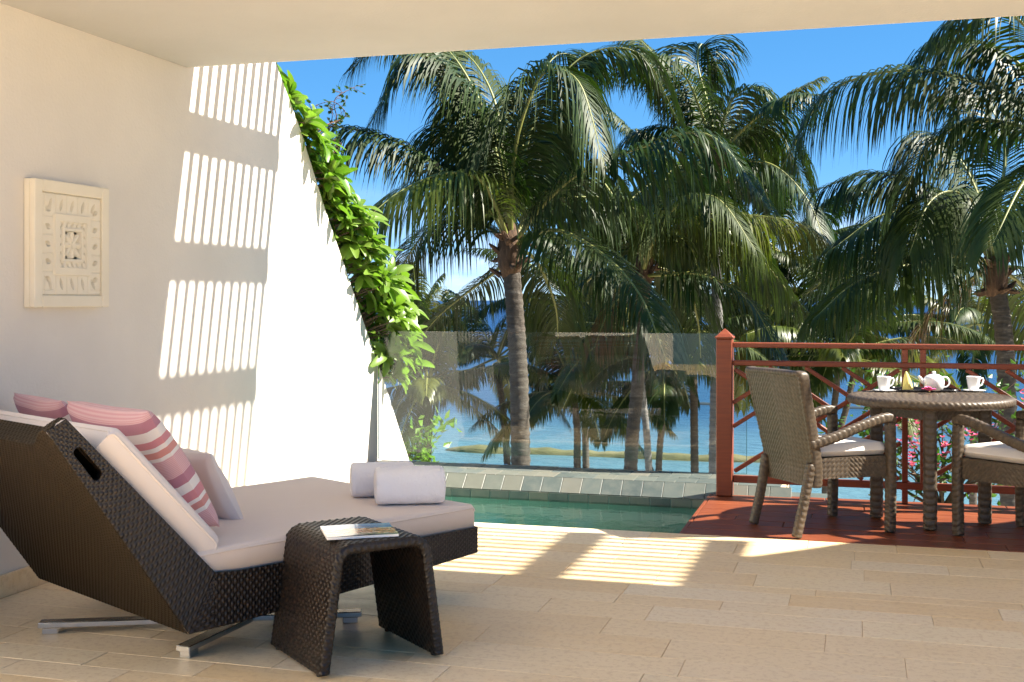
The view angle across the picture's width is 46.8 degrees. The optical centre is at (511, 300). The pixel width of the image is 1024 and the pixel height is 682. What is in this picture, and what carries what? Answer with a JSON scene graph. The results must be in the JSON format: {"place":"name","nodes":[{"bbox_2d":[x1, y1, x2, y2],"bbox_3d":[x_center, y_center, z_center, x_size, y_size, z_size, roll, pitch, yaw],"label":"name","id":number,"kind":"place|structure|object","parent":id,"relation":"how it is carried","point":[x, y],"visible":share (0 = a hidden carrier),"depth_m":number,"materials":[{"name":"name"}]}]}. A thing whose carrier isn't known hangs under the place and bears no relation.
{"place":"outdoors","nodes":[
{"label":"outdoors","id":0,"kind":"place"},
{"bbox_2d":[404,406,461,461],"bbox_3d":[-0.793,1.332,10.341,0.648,0.800,0.685,0,0,-37],"label":"plant","id":1,"kind":"object","parent":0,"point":[424,455],"visible":0.44,"depth_m":10.31,"materials":[{"name":"green plant"}]},
{"bbox_2d":[0,522,1023,681],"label":"floor","id":2,"kind":"structure","parent":0,"point":[524,603],"depth_m":4.76,"materials":[{"name":"beige tile"}]},
{"bbox_2d":[0,3,408,598],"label":"plaster wall","id":3,"kind":"structure","parent":2,"relation":"on","point":[226,329],"depth_m":6.66,"materials":[{"name":"paint"}]},
{"bbox_2d":[24,178,108,306],"bbox_3d":[-2.088,-0.259,5.575,0.061,0.582,0.550,0,0,16],"label":"carved panel","id":4,"kind":"object","parent":3,"relation":"attached to","point":[66,244],"visible":1,"depth_m":5.52,"materials":[{"name":"stone"}]},
{"bbox_2d":[306,84,365,154],"bbox_3d":[-1.396,-1.250,8.500,0.427,0.672,0.697,0,0,38],"label":"airy creeper","id":5,"kind":"object","parent":3,"relation":"attached to","point":[336,121],"visible":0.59,"depth_m":8.60,"materials":[{"name":"green plant"}]},
{"bbox_2d":[276,62,434,393],"bbox_3d":[-1.139,1.988,8.966,0.822,7.230,2.716,0,0,16],"label":"climbing vine","id":6,"kind":"object","parent":3,"relation":"attached to","point":[389,300],"visible":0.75,"depth_m":8.84,"materials":[{"name":"green plant"}]},
{"bbox_2d":[0,0,1023,67],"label":"ceiling slab","id":7,"kind":"structure","parent":3,"relation":"attached to","point":[195,33],"depth_m":5.50,"materials":[{"name":"paint"}]},
{"bbox_2d":[0,410,477,657],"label":"chaise longue","id":8,"kind":"object","parent":2,"relation":"on","point":[108,515],"visible":0.77,"depth_m":4.28,"materials":[{"name":"wicker"}]},
{"bbox_2d":[13,392,71,421],"bbox_3d":[-1.879,0.608,5.013,0.293,0.420,0.580,0,0,-41],"label":"striped pillow","id":9,"kind":"object","parent":8,"relation":"on","point":[40,406],"visible":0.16,"depth_m":4.88,"materials":[{"name":"fabric"}]},
{"bbox_2d":[67,401,219,526],"bbox_3d":[-1.421,0.620,4.537,0.640,0.451,0.328,0,0,44],"label":"striped pillow","id":10,"kind":"object","parent":8,"relation":"on","point":[147,434],"visible":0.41,"depth_m":4.33,"materials":[{"name":"fabric"}]},
{"bbox_2d":[181,448,242,519],"bbox_3d":[-1.288,0.757,4.873,0.420,0.305,0.198,0,0,44],"label":"white pillow","id":11,"kind":"object","parent":8,"relation":"on","point":[216,485],"visible":0.42,"depth_m":4.74,"materials":[{"name":"fabric"}]},
{"bbox_2d":[350,461,413,496],"bbox_3d":[-0.587,0.807,5.351,0.285,0.153,0.182,0,0,-10],"label":"rolled towel","id":12,"kind":"object","parent":8,"relation":"on","point":[361,479],"visible":0.56,"depth_m":5.26,"materials":[{"name":"white fabric"}]},
{"bbox_2d":[374,465,445,504],"bbox_3d":[-0.446,0.803,5.157,0.302,0.161,0.191,0,0,-10],"label":"rolled towel","id":13,"kind":"object","parent":8,"relation":"on","point":[423,484],"visible":1,"depth_m":5.08,"materials":[{"name":"white fabric"}]},
{"bbox_2d":[270,516,443,676],"bbox_3d":[-0.577,1.071,4.378,0.493,0.457,0.473,0,0,-33],"label":"side table","id":14,"kind":"object","parent":2,"relation":"on","point":[304,625],"visible":0.86,"depth_m":4.30,"materials":[{"name":"wicker"}]},
{"bbox_2d":[320,523,398,539],"bbox_3d":[-0.556,0.837,4.303,0.257,0.013,0.217,0,0,-15],"label":"magazine","id":15,"kind":"object","parent":14,"relation":"on","point":[353,531],"visible":1,"depth_m":4.27,"materials":[{"name":"white paper"}]},
{"bbox_2d":[445,492,696,532],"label":"plunge pool","id":16,"kind":"structure","parent":2,"relation":"in","point":[598,516],"depth_m":8.17,"materials":[{"name":"liquid"}]},
{"bbox_2d":[347,460,791,508],"bbox_3d":[0.392,1.719,8.505,3.174,0.961,0.614,0,0,16],"label":"pool coping","id":17,"kind":"object","parent":16,"relation":"on","point":[689,490],"visible":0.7,"depth_m":8.26,"materials":[{"name":"grey stone"}]},
{"bbox_2d":[378,331,746,473],"bbox_3d":[0.316,0.738,8.836,2.831,1.000,0.012,0,0,16],"label":"glass screen","id":18,"kind":"object","parent":17,"relation":"on","point":[560,466],"visible":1,"depth_m":8.82,"materials":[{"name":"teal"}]},
{"bbox_2d":[791,492,827,497],"bbox_3d":[1.896,1.914,8.052,0.560,1.172,0.320,0,0,16],"label":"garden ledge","id":19,"kind":"object","parent":17,"relation":"attached to","point":[815,495],"visible":0.02,"depth_m":8.06,"materials":[{"name":"stone"}]},
{"bbox_2d":[680,494,1023,552],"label":"timber deck","id":20,"kind":"structure","parent":2,"relation":"on","point":[853,521],"depth_m":6.85,"materials":[{"name":"brown wood"}]},
{"bbox_2d":[745,366,896,538],"bbox_3d":[1.739,0.838,6.752,0.663,0.917,0.591,0,0,-21],"label":"dining armchair","id":21,"kind":"object","parent":20,"relation":"on","point":[798,448],"visible":1,"depth_m":6.58,"materials":[{"name":"beige wicker"}]},
{"bbox_2d":[715,329,1023,503],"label":"timber railing","id":22,"kind":"object","parent":20,"relation":"on","point":[726,425],"visible":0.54,"depth_m":7.67,"materials":[{"name":"brown wood"}]},
{"bbox_2d":[847,390,1016,530],"bbox_3d":[2.460,0.924,6.970,0.940,0.738,0.939,0,0,19],"label":"round table","id":23,"kind":"object","parent":20,"relation":"on","point":[930,410],"visible":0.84,"depth_m":6.74,"materials":[{"name":"beige wicker"}]},
{"bbox_2d":[872,389,895,391],"bbox_3d":[2.279,0.553,7.257,0.146,0.008,0.146,0,0,16],"label":"saucer","id":24,"kind":"object","parent":23,"relation":"on","point":[890,390],"visible":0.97,"depth_m":7.25,"materials":[{"name":"white ceramic"}]},
{"bbox_2d":[877,376,894,390],"bbox_3d":[2.283,0.508,7.261,0.097,0.085,0.086,0,0,-38],"label":"teacup","id":25,"kind":"object","parent":24,"relation":"on","point":[883,383],"visible":1,"depth_m":7.23,"materials":[{"name":"white ceramic"}]},
{"bbox_2d":[890,387,957,392],"bbox_3d":[2.540,0.550,7.309,0.367,0.017,0.267,0,0,0],"label":"serving tray","id":26,"kind":"object","parent":23,"relation":"on","point":[921,390],"visible":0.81,"depth_m":7.18,"materials":[{"name":"black paint"}]},
{"bbox_2d":[903,371,913,389],"bbox_3d":[2.425,0.493,7.249,0.061,0.115,0.044,0,0,34],"label":"folded napkin","id":27,"kind":"object","parent":26,"relation":"on","point":[907,384],"visible":0.98,"depth_m":7.24,"materials":[{"name":"yellow fabric"}]},
{"bbox_2d":[918,371,949,390],"bbox_3d":[2.574,0.491,7.223,0.162,0.119,0.126,0,0,-37],"label":"teapot","id":28,"kind":"object","parent":26,"relation":"on","point":[935,381],"visible":0.98,"depth_m":7.18,"materials":[{"name":"white ceramic"}]},
{"bbox_2d":[922,386,935,391],"bbox_3d":[2.496,0.530,7.081,0.086,0.032,0.082,0,0,0],"label":"pink flower","id":29,"kind":"object","parent":23,"relation":"on","point":[929,388],"visible":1,"depth_m":7.07,"materials":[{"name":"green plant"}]},
{"bbox_2d":[961,389,985,391],"bbox_3d":[2.828,0.553,7.257,0.146,0.008,0.146,0,0,16],"label":"saucer","id":30,"kind":"object","parent":23,"relation":"on","point":[980,390],"visible":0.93,"depth_m":7.24,"materials":[{"name":"white ceramic"}]},
{"bbox_2d":[966,376,983,390],"bbox_3d":[2.833,0.508,7.261,0.097,0.085,0.086,0,0,-38],"label":"teacup","id":31,"kind":"object","parent":30,"relation":"on","point":[973,383],"visible":1,"depth_m":7.23,"materials":[{"name":"white ceramic"}]},
{"bbox_2d":[951,410,1023,535],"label":"dining armchair","id":32,"kind":"object","parent":20,"relation":"on","point":[1001,461],"visible":1,"depth_m":6.45,"materials":[{"name":"beige wicker"}]},
{"bbox_2d":[446,444,760,462],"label":"sand spit","id":33,"kind":"structure","parent":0,"point":[479,448],"depth_m":49.37,"materials":[{"name":"beige sand"}]},
{"bbox_2d":[277,16,1023,299],"label":"sky","id":34,"kind":"structure","parent":0,"point":[785,60],"materials":[{"name":"blue"}]},
{"bbox_2d":[376,300,1023,505],"bbox_3d":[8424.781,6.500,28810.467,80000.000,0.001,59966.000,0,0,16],"label":"sea","id":35,"kind":"structure","parent":0,"point":[553,434],"depth_m":56.53,"materials":[{"name":"liquid"}]},
{"bbox_2d":[609,401,996,411],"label":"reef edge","id":36,"kind":"object","parent":35,"relation":"in","point":[851,407],"visible":0.06,"depth_m":71.09,"materials":[{"name":"white"}]},
{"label":"beach","id":37,"kind":"structure","parent":0,"visible":0},
{"bbox_2d":[371,261,470,452],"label":"palm tree","id":38,"kind":"object","parent":37,"relation":"on","point":[432,293],"visible":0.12,"depth_m":29.90,"materials":[{"name":"green plant"}]},
{"bbox_2d":[386,281,510,461],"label":"palm tree","id":39,"kind":"object","parent":37,"relation":"on","point":[425,391],"visible":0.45,"depth_m":23.41,"materials":[{"name":"green plant"}]},
{"bbox_2d":[386,256,600,464],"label":"palm tree","id":40,"kind":"object","parent":37,"relation":"on","point":[479,349],"visible":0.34,"depth_m":25.68,"materials":[{"name":"green plant"}]},
{"bbox_2d":[305,43,789,465],"bbox_3d":[0.533,1.151,14.890,5.890,9.516,4.604,0,0,16],"label":"palm tree","id":41,"kind":"object","parent":37,"relation":"on","point":[492,174],"visible":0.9,"depth_m":14.53,"materials":[{"name":"green plant"}]},
{"bbox_2d":[460,176,655,467],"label":"palm tree","id":42,"kind":"object","parent":37,"relation":"on","point":[585,452],"visible":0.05,"depth_m":26.84,"materials":[{"name":"green plant"}]},
{"bbox_2d":[468,309,677,470],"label":"palm tree","id":43,"kind":"object","parent":37,"relation":"on","point":[541,406],"visible":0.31,"depth_m":23.44,"materials":[{"name":"green plant"}]},
{"bbox_2d":[526,217,776,470],"bbox_3d":[2.143,2.212,21.208,4.221,7.995,4.856,0,0,-7],"label":"palm tree","id":44,"kind":"object","parent":37,"relation":"on","point":[571,380],"visible":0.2,"depth_m":20.47,"materials":[{"name":"green plant"}]},
{"bbox_2d":[565,291,774,470],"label":"palm tree","id":45,"kind":"object","parent":37,"relation":"on","point":[673,403],"visible":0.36,"depth_m":22.05,"materials":[{"name":"green plant"}]},
{"bbox_2d":[567,59,830,471],"bbox_3d":[3.561,0.783,24.113,6.023,10.853,6.216,0,0,-18],"label":"palm tree","id":46,"kind":"object","parent":37,"relation":"on","point":[694,442],"visible":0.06,"depth_m":23.73,"materials":[{"name":"green plant"}]},
{"bbox_2d":[533,161,867,470],"bbox_3d":[2.496,1.950,16.264,4.729,7.918,3.082,0,0,16],"label":"palm tree","id":47,"kind":"object","parent":37,"relation":"on","point":[705,238],"visible":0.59,"depth_m":16.15,"materials":[{"name":"green plant"}]},
{"bbox_2d":[581,34,840,473],"bbox_3d":[3.173,0.592,19.471,3.917,10.635,5.658,0,0,6],"label":"palm tree","id":48,"kind":"object","parent":37,"relation":"on","point":[742,132],"visible":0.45,"depth_m":18.89,"materials":[{"name":"green plant"}]},
{"bbox_2d":[622,239,858,424],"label":"palm tree","id":49,"kind":"object","parent":37,"relation":"on","point":[740,390],"visible":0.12,"depth_m":23.29,"materials":[{"name":"green plant"}]},
{"bbox_2d":[650,113,899,486],"bbox_3d":[5.525,1.173,24.712,5.608,10.073,5.832,0,0,0],"label":"palm tree","id":50,"kind":"object","parent":37,"relation":"on","point":[783,270],"visible":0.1,"depth_m":23.82,"materials":[{"name":"green plant"}]},
{"bbox_2d":[734,213,980,493],"bbox_3d":[6.138,2.335,21.958,4.884,7.748,4.589,0,0,16],"label":"palm tree","id":51,"kind":"object","parent":37,"relation":"on","point":[813,354],"visible":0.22,"depth_m":21.51,"materials":[{"name":"green plant"}]},
{"bbox_2d":[728,213,994,445],"bbox_3d":[6.682,2.241,23.125,4.826,7.936,5.211,0,0,-15],"label":"palm tree","id":52,"kind":"object","parent":37,"relation":"on","point":[828,373],"visible":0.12,"depth_m":22.07,"materials":[{"name":"green plant"}]},
{"bbox_2d":[770,15,1023,278],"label":"palm tree","id":53,"kind":"object","parent":37,"relation":"on","point":[978,231],"visible":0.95,"depth_m":12.54,"materials":[{"name":"green plant"}]},
{"bbox_2d":[792,92,1023,506],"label":"palm tree","id":54,"kind":"object","parent":37,"relation":"on","point":[916,258],"visible":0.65,"depth_m":14.24,"materials":[{"name":"green plant"}]},
{"bbox_2d":[890,241,1023,504],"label":"palm tree","id":55,"kind":"object","parent":37,"relation":"on","point":[974,312],"visible":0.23,"depth_m":27.34,"materials":[{"name":"green plant"}]},
{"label":"flower bed","id":56,"kind":"structure","parent":0,"visible":0},
{"bbox_2d":[818,355,1023,505],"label":"bougainvillea","id":57,"kind":"object","parent":56,"relation":"on","point":[943,477],"visible":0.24,"depth_m":8.90,"materials":[{"name":"green"}]}
]}

